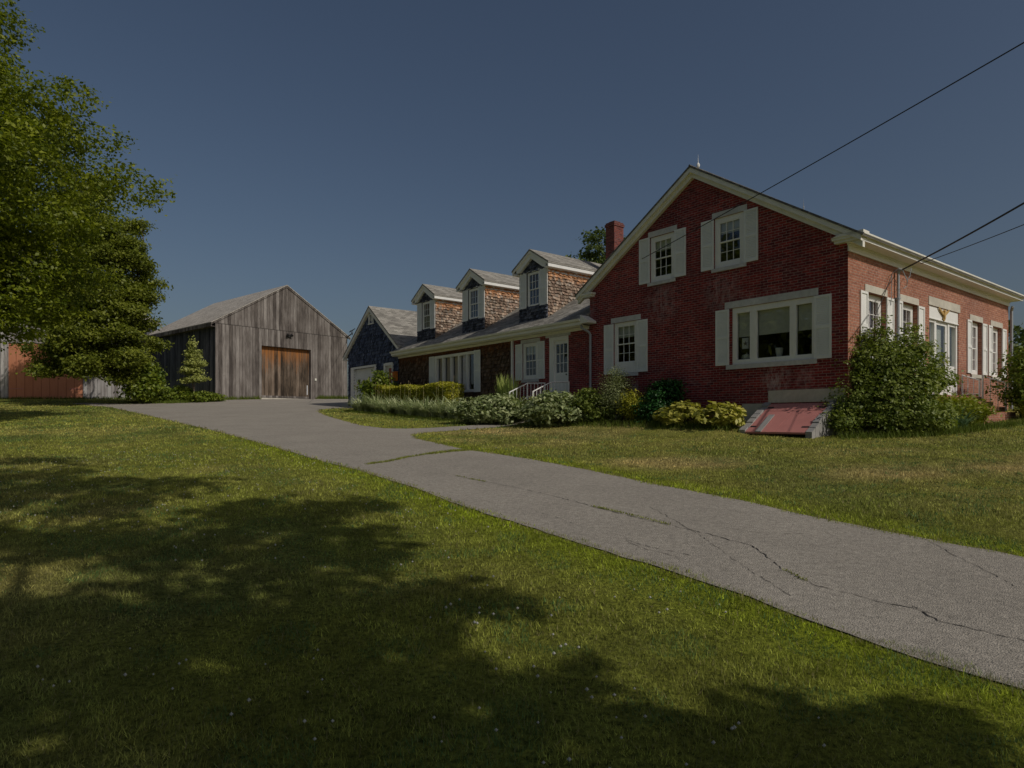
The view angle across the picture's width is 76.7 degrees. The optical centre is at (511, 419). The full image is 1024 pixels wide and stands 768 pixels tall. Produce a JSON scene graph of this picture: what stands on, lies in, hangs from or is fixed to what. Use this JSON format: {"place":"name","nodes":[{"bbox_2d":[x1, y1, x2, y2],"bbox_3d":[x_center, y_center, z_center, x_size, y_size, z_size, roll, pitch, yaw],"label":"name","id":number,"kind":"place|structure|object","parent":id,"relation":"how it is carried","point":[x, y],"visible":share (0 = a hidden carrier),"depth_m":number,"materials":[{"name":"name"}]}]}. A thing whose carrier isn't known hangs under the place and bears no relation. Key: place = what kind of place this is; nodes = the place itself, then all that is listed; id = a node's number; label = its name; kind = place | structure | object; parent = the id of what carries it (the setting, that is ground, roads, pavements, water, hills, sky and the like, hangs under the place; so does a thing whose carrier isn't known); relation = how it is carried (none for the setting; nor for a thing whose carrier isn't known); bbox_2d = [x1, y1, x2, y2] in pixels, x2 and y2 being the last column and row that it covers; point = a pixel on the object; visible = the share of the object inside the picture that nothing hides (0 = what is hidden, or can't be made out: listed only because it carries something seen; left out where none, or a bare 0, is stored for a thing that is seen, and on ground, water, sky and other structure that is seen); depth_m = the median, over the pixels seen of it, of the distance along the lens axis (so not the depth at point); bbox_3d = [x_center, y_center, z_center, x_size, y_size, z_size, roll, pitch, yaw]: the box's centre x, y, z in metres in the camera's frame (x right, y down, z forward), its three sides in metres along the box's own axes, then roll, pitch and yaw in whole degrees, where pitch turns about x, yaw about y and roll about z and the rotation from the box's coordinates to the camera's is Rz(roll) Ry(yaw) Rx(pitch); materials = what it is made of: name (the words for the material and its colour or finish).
{"place":"outdoors","nodes":[
{"label":"outdoors","id":0,"kind":"place"},
{"bbox_2d":[0,392,1023,767],"bbox_3d":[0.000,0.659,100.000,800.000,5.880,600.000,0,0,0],"label":"lawn","id":1,"kind":"structure","parent":0,"point":[620,721],"depth_m":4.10,"materials":[{"name":"green plant"}]},
{"bbox_2d":[0,273,159,398],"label":"old barn","id":2,"kind":"structure","parent":1,"relation":"on","point":[13,383],"depth_m":49.80,"materials":[{"name":"red paint"}]},
{"bbox_2d":[9,343,82,398],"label":"barn door","id":3,"kind":"structure","parent":2,"relation":"in","point":[20,385],"depth_m":49.80,"materials":[{"name":"red paint"}]},
{"bbox_2d":[0,0,176,351],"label":"maple tree","id":4,"kind":"object","parent":1,"relation":"on","point":[25,252],"visible":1,"depth_m":22.87,"materials":[{"name":"green plant"}]},
{"bbox_2d":[9,158,174,386],"bbox_3d":[-26.597,-8.568,41.145,9.104,15.088,8.814,0,0,0],"label":"spruce tree","id":5,"kind":"object","parent":1,"relation":"on","point":[111,343],"visible":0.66,"depth_m":39.73,"materials":[{"name":"green plant"}]},
{"bbox_2d":[113,354,169,403],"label":"shrub","id":6,"kind":"object","parent":1,"relation":"on","point":[152,377],"visible":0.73,"depth_m":41.28,"materials":[{"name":"green plant"}]},
{"bbox_2d":[159,384,226,402],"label":"shrub","id":7,"kind":"object","parent":1,"relation":"on","point":[178,392],"visible":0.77,"depth_m":42.80,"materials":[{"name":"green plant"}]},
{"bbox_2d":[177,335,211,401],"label":"young tree","id":8,"kind":"object","parent":1,"relation":"on","point":[194,363],"visible":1,"depth_m":42.70,"materials":[{"name":"green plant"}]},
{"bbox_2d":[149,285,353,399],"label":"weathered barn","id":9,"kind":"structure","parent":1,"relation":"on","point":[284,342],"depth_m":49.58,"materials":[{"name":"wood"}]},
{"bbox_2d":[262,346,308,398],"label":"sliding door","id":10,"kind":"structure","parent":9,"relation":"in","point":[285,371],"depth_m":50.15,"materials":[{"name":"wood"}]},
{"bbox_2d":[343,306,416,405],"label":"garage","id":11,"kind":"structure","parent":1,"relation":"on","point":[380,334],"depth_m":36.72,"materials":[{"name":"blue wood"}]},
{"bbox_2d":[356,367,374,402],"bbox_3d":[-8.413,-1.850,37.469,0.040,2.292,2.766,0,0,-38],"label":"overhead door","id":12,"kind":"structure","parent":11,"relation":"in","point":[365,373],"depth_m":37.87,"materials":[{"name":"paint"}]},
{"bbox_2d":[387,365,391,381],"bbox_3d":[-6.559,-1.850,35.067,0.050,2.200,0.756,0,0,-38],"label":"side door","id":13,"kind":"structure","parent":11,"relation":"in","point":[389,368],"depth_m":35.19,"materials":[{"name":"white paint"}]},
{"bbox_2d":[391,371,397,380],"bbox_3d":[-6.212,-2.320,34.284,0.190,0.480,0.420,0,0,-38],"label":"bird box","id":14,"kind":"object","parent":11,"relation":"attached to","point":[394,374],"visible":0.81,"depth_m":34.17,"materials":[{"name":"orange wood"}]},
{"bbox_2d":[0,447,825,767],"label":"clover flowers","id":15,"kind":"object","parent":1,"relation":"on","point":[734,727],"visible":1,"depth_m":4.34,"materials":[{"name":"white plant"}]},
{"bbox_2d":[445,392,526,424],"bbox_3d":[-0.773,-0.362,23.180,3.339,1.310,2.181,0,0,0],"label":"variegated shrub","id":16,"kind":"object","parent":1,"relation":"on","point":[496,408],"visible":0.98,"depth_m":22.74,"materials":[{"name":"green plant"}]},
{"bbox_2d":[390,220,623,404],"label":"shingled wing","id":17,"kind":"structure","parent":1,"relation":"on","point":[478,331],"depth_m":27.41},
{"bbox_2d":[434,351,473,392],"bbox_3d":[-2.628,-2.155,29.965,0.215,1.809,3.356,0,0,-38],"label":"window","id":18,"kind":"structure","parent":17,"relation":"in","point":[466,355],"depth_m":30.07,"materials":[{"name":"white paint"}]},
{"bbox_2d":[523,342,536,379],"bbox_3d":[0.767,-2.340,25.720,0.117,1.436,0.906,0,0,-38],"label":"window","id":19,"kind":"structure","parent":17,"relation":"in","point":[529,348],"depth_m":25.81,"materials":[{"name":"white paint"}]},
{"bbox_2d":[555,339,566,392],"bbox_3d":[1.856,-1.900,24.294,0.115,2.200,0.740,0,0,-38],"label":"door","id":20,"kind":"structure","parent":17,"relation":"in","point":[560,376],"depth_m":24.39,"materials":[{"name":"white paint"}]},
{"bbox_2d":[0,394,1023,439],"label":"rough grass","id":21,"kind":"structure","parent":1,"relation":"on","point":[968,428],"depth_m":17.80,"materials":[{"name":"green plant"}]},
{"bbox_2d":[509,381,568,421],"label":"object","id":22,"kind":"structure","parent":1,"relation":"on","point":[544,385],"depth_m":23.69,"materials":[{"name":"metal"}]},
{"bbox_2d":[565,226,625,263],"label":"distant tree","id":23,"kind":"object","parent":1,"relation":"on","point":[592,256],"visible":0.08,"depth_m":59.01,"materials":[{"name":"green plant"}]},
{"bbox_2d":[570,418,741,428],"bbox_3d":[3.961,0.048,20.336,1.943,0.370,7.455,0,0,-42],"label":"flower bed","id":24,"kind":"object","parent":1,"relation":"on","point":[649,422],"visible":0.16,"depth_m":19.60,"materials":[{"name":"soil"}]},
{"bbox_2d":[510,388,602,427],"bbox_3d":[1.554,-0.345,21.381,3.239,1.464,2.532,0,0,0],"label":"variegated shrub","id":25,"kind":"object","parent":24,"relation":"on","point":[546,407],"visible":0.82,"depth_m":20.93,"materials":[{"name":"green plant"}]},
{"bbox_2d":[571,387,625,422],"bbox_3d":[2.818,-0.425,21.067,1.940,1.414,1.929,0,0,0],"label":"shrub","id":26,"kind":"object","parent":24,"relation":"on","point":[588,407],"visible":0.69,"depth_m":20.69,"materials":[{"name":"green plant"}]},
{"bbox_2d":[591,364,644,421],"bbox_3d":[3.496,-0.825,20.591,2.001,1.947,1.677,0,0,0],"label":"feathery plant","id":27,"kind":"object","parent":24,"relation":"on","point":[619,383],"visible":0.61,"depth_m":20.47,"materials":[{"name":"green plant"}]},
{"bbox_2d":[615,388,647,422],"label":"shrub","id":28,"kind":"object","parent":24,"relation":"on","point":[628,409],"visible":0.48,"depth_m":19.84,"materials":[{"name":"green plant"}]},
{"bbox_2d":[629,378,688,422],"bbox_3d":[4.426,-0.535,19.569,1.755,1.542,1.516,0,0,0],"label":"evergreen shrub","id":29,"kind":"object","parent":24,"relation":"on","point":[668,393],"visible":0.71,"depth_m":19.31,"materials":[{"name":"green plant"}]},
{"bbox_2d":[651,405,680,422],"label":"hosta plant","id":30,"kind":"object","parent":24,"relation":"on","point":[659,413],"visible":0.04,"depth_m":19.04,"materials":[{"name":"green plant"}]},
{"bbox_2d":[652,400,711,425],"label":"hosta plant","id":31,"kind":"object","parent":24,"relation":"on","point":[675,411],"visible":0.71,"depth_m":18.26,"materials":[{"name":"green plant"}]},
{"bbox_2d":[686,401,746,427],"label":"hosta plant","id":32,"kind":"object","parent":24,"relation":"on","point":[718,411],"visible":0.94,"depth_m":17.21,"materials":[{"name":"green plant"}]},
{"bbox_2d":[740,401,835,438],"bbox_3d":[7.035,0.081,16.566,1.270,1.138,1.960,0,0,-38],"label":"cellar bulkhead","id":33,"kind":"object","parent":1,"relation":"on","point":[808,420],"visible":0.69,"depth_m":16.39,"materials":[{"name":"red paint"}]},
{"bbox_2d":[745,403,798,433],"bbox_3d":[6.795,-0.047,16.872,1.474,0.785,1.397,0,0,0],"label":"hatch door","id":34,"kind":"structure","parent":33,"relation":"in","point":[779,417],"depth_m":16.81,"materials":[{"name":"red paint"}]},
{"bbox_2d":[774,403,826,433],"bbox_3d":[7.292,-0.047,16.239,1.474,0.785,1.397,0,0,0],"label":"hatch door","id":35,"kind":"structure","parent":33,"relation":"in","point":[793,423],"depth_m":16.16,"materials":[{"name":"red paint"}]},
{"bbox_2d":[575,163,1023,434],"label":"brick house","id":36,"kind":"structure","parent":1,"relation":"on","point":[805,290],"depth_m":18.98,"materials":[{"name":"brick"}]},
{"bbox_2d":[615,320,636,366],"bbox_3d":[3.868,-2.554,21.786,0.117,1.488,1.026,0,0,-38],"label":"window","id":37,"kind":"structure","parent":36,"relation":"in","point":[623,330],"depth_m":21.83,"materials":[{"name":"white paint"}]},
{"bbox_2d":[651,232,673,282],"bbox_3d":[4.825,-5.150,20.566,0.117,1.456,0.966,0,0,-38],"label":"window","id":38,"kind":"structure","parent":36,"relation":"in","point":[658,242],"depth_m":20.61,"materials":[{"name":"white paint"}]},
{"bbox_2d":[715,211,743,268],"bbox_3d":[6.307,-5.165,18.678,0.117,1.466,0.966,0,0,-38],"label":"window","id":39,"kind":"structure","parent":36,"relation":"in","point":[735,222],"depth_m":18.70,"materials":[{"name":"white paint"}]},
{"bbox_2d":[742,338,748,348],"bbox_3d":[6.625,-2.175,18.362,0.006,0.310,0.200,0,0,-38],"label":"window card","id":40,"kind":"object","parent":36,"relation":"hanging from","point":[745,343],"depth_m":18.36,"materials":[{"name":"paper"}]},
{"bbox_2d":[742,353,749,358],"bbox_3d":[6.707,-1.827,18.434,0.223,0.195,0.278,0,0,0],"label":"teapot","id":41,"kind":"object","parent":36,"relation":"on","point":[746,356],"visible":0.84,"depth_m":18.38,"materials":[{"name":"white ceramic"}]},
{"bbox_2d":[733,296,813,364],"bbox_3d":[7.221,-2.390,17.730,0.380,1.616,2.406,0,0,-38],"label":"picture window","id":42,"kind":"structure","parent":36,"relation":"in","point":[781,316],"depth_m":17.66,"materials":[{"name":"white paint"}]},
{"bbox_2d":[775,348,782,355],"bbox_3d":[7.312,-1.850,17.694,0.200,0.240,0.195,0,0,0],"label":"flower pot","id":43,"kind":"object","parent":36,"relation":"on","point":[779,351],"visible":0.91,"depth_m":17.62,"materials":[{"name":"white ceramic"}]},
{"bbox_2d":[642,42,1023,258],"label":"utility wire","id":44,"kind":"object","parent":36,"relation":"attached to","point":[857,138],"visible":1,"depth_m":12.71,"materials":[{"name":"black rubber"}]},
{"bbox_2d":[869,295,880,357],"bbox_3d":[9.481,-2.410,17.126,1.126,1.776,0.112,0,0,-38],"label":"window","id":45,"kind":"structure","parent":36,"relation":"in","point":[877,300],"depth_m":17.36,"materials":[{"name":"white paint"}]},
{"bbox_2d":[903,304,912,363],"bbox_3d":[11.161,-2.410,18.444,1.096,1.776,0.112,0,0,-38],"label":"window","id":46,"kind":"structure","parent":36,"relation":"in","point":[909,309],"depth_m":18.68,"materials":[{"name":"white paint"}]},
{"bbox_2d":[936,320,949,394],"bbox_3d":[13.466,-1.910,20.227,1.628,2.260,0.125,0,0,-38],"label":"door","id":47,"kind":"structure","parent":36,"relation":"in","point":[938,329],"depth_m":20.21,"materials":[{"name":"white paint"}]},
{"bbox_2d":[902,202,1023,269],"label":"power cable","id":48,"kind":"object","parent":36,"relation":"attached to","point":[1007,212],"visible":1,"depth_m":14.76,"materials":[{"name":"black rubber"}]},
{"bbox_2d":[920,224,1023,263],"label":"phone cable","id":49,"kind":"object","parent":36,"relation":"attached to","point":[975,243],"visible":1,"depth_m":15.22,"materials":[{"name":"black rubber"}]},
{"bbox_2d":[971,322,977,374],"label":"window","id":50,"kind":"structure","parent":36,"relation":"in","point":[974,325],"depth_m":22.07,"materials":[{"name":"white paint"}]},
{"bbox_2d":[992,328,997,376],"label":"window","id":51,"kind":"structure","parent":36,"relation":"in","point":[995,331],"depth_m":23.38,"materials":[{"name":"white paint"}]},
{"bbox_2d":[813,313,973,434],"bbox_3d":[9.428,-1.124,16.163,3.551,3.136,2.916,0,0,20],"label":"shrub","id":52,"kind":"object","parent":1,"relation":"on","point":[897,384],"visible":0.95,"depth_m":15.70,"materials":[{"name":"green plant"}]},
{"bbox_2d":[938,401,967,427],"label":"daylily clump","id":53,"kind":"object","parent":1,"relation":"on","point":[958,412],"visible":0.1,"depth_m":16.75,"materials":[{"name":"green plant"}]},
{"bbox_2d":[920,392,1005,425],"bbox_3d":[12.044,-0.181,17.764,2.994,1.262,1.920,0,0,-24],"label":"shrub","id":54,"kind":"object","parent":1,"relation":"on","point":[968,400],"visible":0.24,"depth_m":17.35,"materials":[{"name":"green plant"}]},
{"bbox_2d":[948,395,987,417],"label":"daylily clump","id":55,"kind":"object","parent":1,"relation":"on","point":[972,409],"visible":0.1,"depth_m":17.04,"materials":[{"name":"green plant"}]},
{"bbox_2d":[938,375,1015,423],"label":"front steps","id":56,"kind":"structure","parent":1,"relation":"on","point":[1006,415],"depth_m":19.82,"materials":[{"name":"white wood"}]},
{"bbox_2d":[959,398,1001,423],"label":"daylily clump","id":57,"kind":"object","parent":1,"relation":"on","point":[984,411],"visible":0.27,"depth_m":17.61,"materials":[{"name":"green plant"}]},
{"bbox_2d":[984,341,1023,416],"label":"shrub","id":58,"kind":"object","parent":1,"relation":"on","point":[1015,369],"visible":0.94,"depth_m":19.63,"materials":[{"name":"green plant"}]},
{"bbox_2d":[1008,320,1022,389],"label":"distant wood","id":59,"kind":"object","parent":1,"relation":"on","point":[1014,329],"visible":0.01,"depth_m":59.83,"materials":[{"name":"green plant"}]},
{"bbox_2d":[1008,323,1023,387],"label":"distant tree","id":60,"kind":"object","parent":1,"relation":"on","point":[1020,333],"visible":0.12,"depth_m":46.04,"materials":[{"name":"green plant"}]},
{"bbox_2d":[0,0,1023,396],"label":"sky","id":61,"kind":"structure","parent":0,"point":[352,156],"materials":[{"name":"blue"}]},
{"bbox_2d":[72,399,1023,688],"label":"driveway","id":62,"kind":"structure","parent":0,"point":[958,603],"depth_m":6.40,"materials":[{"name":"grey asphalt"}]},
{"bbox_2d":[366,448,807,580],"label":"crack grass","id":63,"kind":"structure","parent":0,"point":[462,449],"depth_m":12.45,"materials":[{"name":"green plant"}]},
{"bbox_2d":[950,407,979,429],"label":"fern clump","id":64,"kind":"object","parent":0,"point":[966,421],"visible":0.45,"depth_m":16.34,"materials":[{"name":"green plant"}]},
{"bbox_2d":[1011,404,1023,417],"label":"fern clump","id":65,"kind":"object","parent":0,"point":[1022,409],"visible":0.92,"depth_m":19.19,"materials":[{"name":"green plant"}]},
{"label":"flower bed","id":66,"kind":"structure","parent":0,"visible":0},
{"bbox_2d":[344,385,363,410],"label":"iris clump","id":67,"kind":"object","parent":66,"relation":"on","point":[355,409],"visible":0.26,"depth_m":32.65,"materials":[{"name":"green plant"}]},
{"bbox_2d":[346,394,369,411],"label":"iris clump","id":68,"kind":"object","parent":66,"relation":"on","point":[360,407],"visible":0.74,"depth_m":32.18,"materials":[{"name":"green plant"}]},
{"bbox_2d":[359,382,384,411],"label":"iris clump","id":69,"kind":"object","parent":66,"relation":"on","point":[366,402],"visible":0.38,"depth_m":31.87,"materials":[{"name":"green plant"}]},
{"bbox_2d":[351,369,399,401],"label":"shrub","id":70,"kind":"object","parent":66,"relation":"on","point":[367,387],"visible":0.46,"depth_m":32.99,"materials":[{"name":"green plant"}]},
{"bbox_2d":[367,390,385,411],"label":"iris clump","id":71,"kind":"object","parent":66,"relation":"on","point":[375,409],"visible":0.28,"depth_m":30.88,"materials":[{"name":"green plant"}]},
{"bbox_2d":[368,395,388,411],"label":"iris clump","id":72,"kind":"object","parent":66,"relation":"on","point":[375,398],"visible":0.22,"depth_m":31.34,"materials":[{"name":"green plant"}]},
{"bbox_2d":[371,392,397,413],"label":"iris clump","id":73,"kind":"object","parent":66,"relation":"on","point":[380,409],"visible":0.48,"depth_m":30.39,"materials":[{"name":"green plant"}]},
{"bbox_2d":[377,382,401,413],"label":"iris clump","id":74,"kind":"object","parent":66,"relation":"on","point":[388,408],"visible":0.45,"depth_m":29.95,"materials":[{"name":"green plant"}]},
{"bbox_2d":[391,398,411,412],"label":"iris clump","id":75,"kind":"object","parent":66,"relation":"on","point":[397,405],"visible":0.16,"depth_m":29.54,"materials":[{"name":"green plant"}]},
{"bbox_2d":[388,381,417,414],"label":"iris clump","id":76,"kind":"object","parent":66,"relation":"on","point":[402,411],"visible":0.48,"depth_m":28.88,"materials":[{"name":"green plant"}]},
{"bbox_2d":[400,397,426,415],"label":"iris clump","id":77,"kind":"object","parent":66,"relation":"on","point":[410,411],"visible":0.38,"depth_m":28.37,"materials":[{"name":"green plant"}]},
{"bbox_2d":[395,396,436,416],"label":"iris clump","id":78,"kind":"object","parent":66,"relation":"on","point":[422,412],"visible":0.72,"depth_m":27.25,"materials":[{"name":"green plant"}]},
{"bbox_2d":[374,381,464,404],"bbox_3d":[-4.513,-0.981,30.416,1.181,1.736,7.000,0,0,-38],"label":"clipped hedge","id":79,"kind":"object","parent":66,"relation":"on","point":[445,386],"visible":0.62,"depth_m":28.89,"materials":[{"name":"green plant"}]},
{"bbox_2d":[409,387,430,415],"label":"iris clump","id":80,"kind":"object","parent":66,"relation":"on","point":[417,413],"visible":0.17,"depth_m":28.09,"materials":[{"name":"green plant"}]},
{"bbox_2d":[419,382,449,416],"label":"iris clump","id":81,"kind":"object","parent":66,"relation":"on","point":[431,411],"visible":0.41,"depth_m":27.07,"materials":[{"name":"green plant"}]},
{"bbox_2d":[426,403,447,418],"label":"iris clump","id":82,"kind":"object","parent":66,"relation":"on","point":[440,413],"visible":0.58,"depth_m":26.33,"materials":[{"name":"green plant"}]},
{"bbox_2d":[428,384,459,418],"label":"iris clump","id":83,"kind":"object","parent":66,"relation":"on","point":[449,407],"visible":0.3,"depth_m":26.07,"materials":[{"name":"green plant"}]},
{"bbox_2d":[495,374,510,395],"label":"lily clump","id":84,"kind":"object","parent":66,"relation":"on","point":[499,388],"visible":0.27,"depth_m":25.18,"materials":[{"name":"green plant"}]},
{"bbox_2d":[497,375,521,399],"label":"lily clump","id":85,"kind":"object","parent":66,"relation":"on","point":[509,388],"visible":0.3,"depth_m":24.42,"materials":[{"name":"green plant"}]}
]}

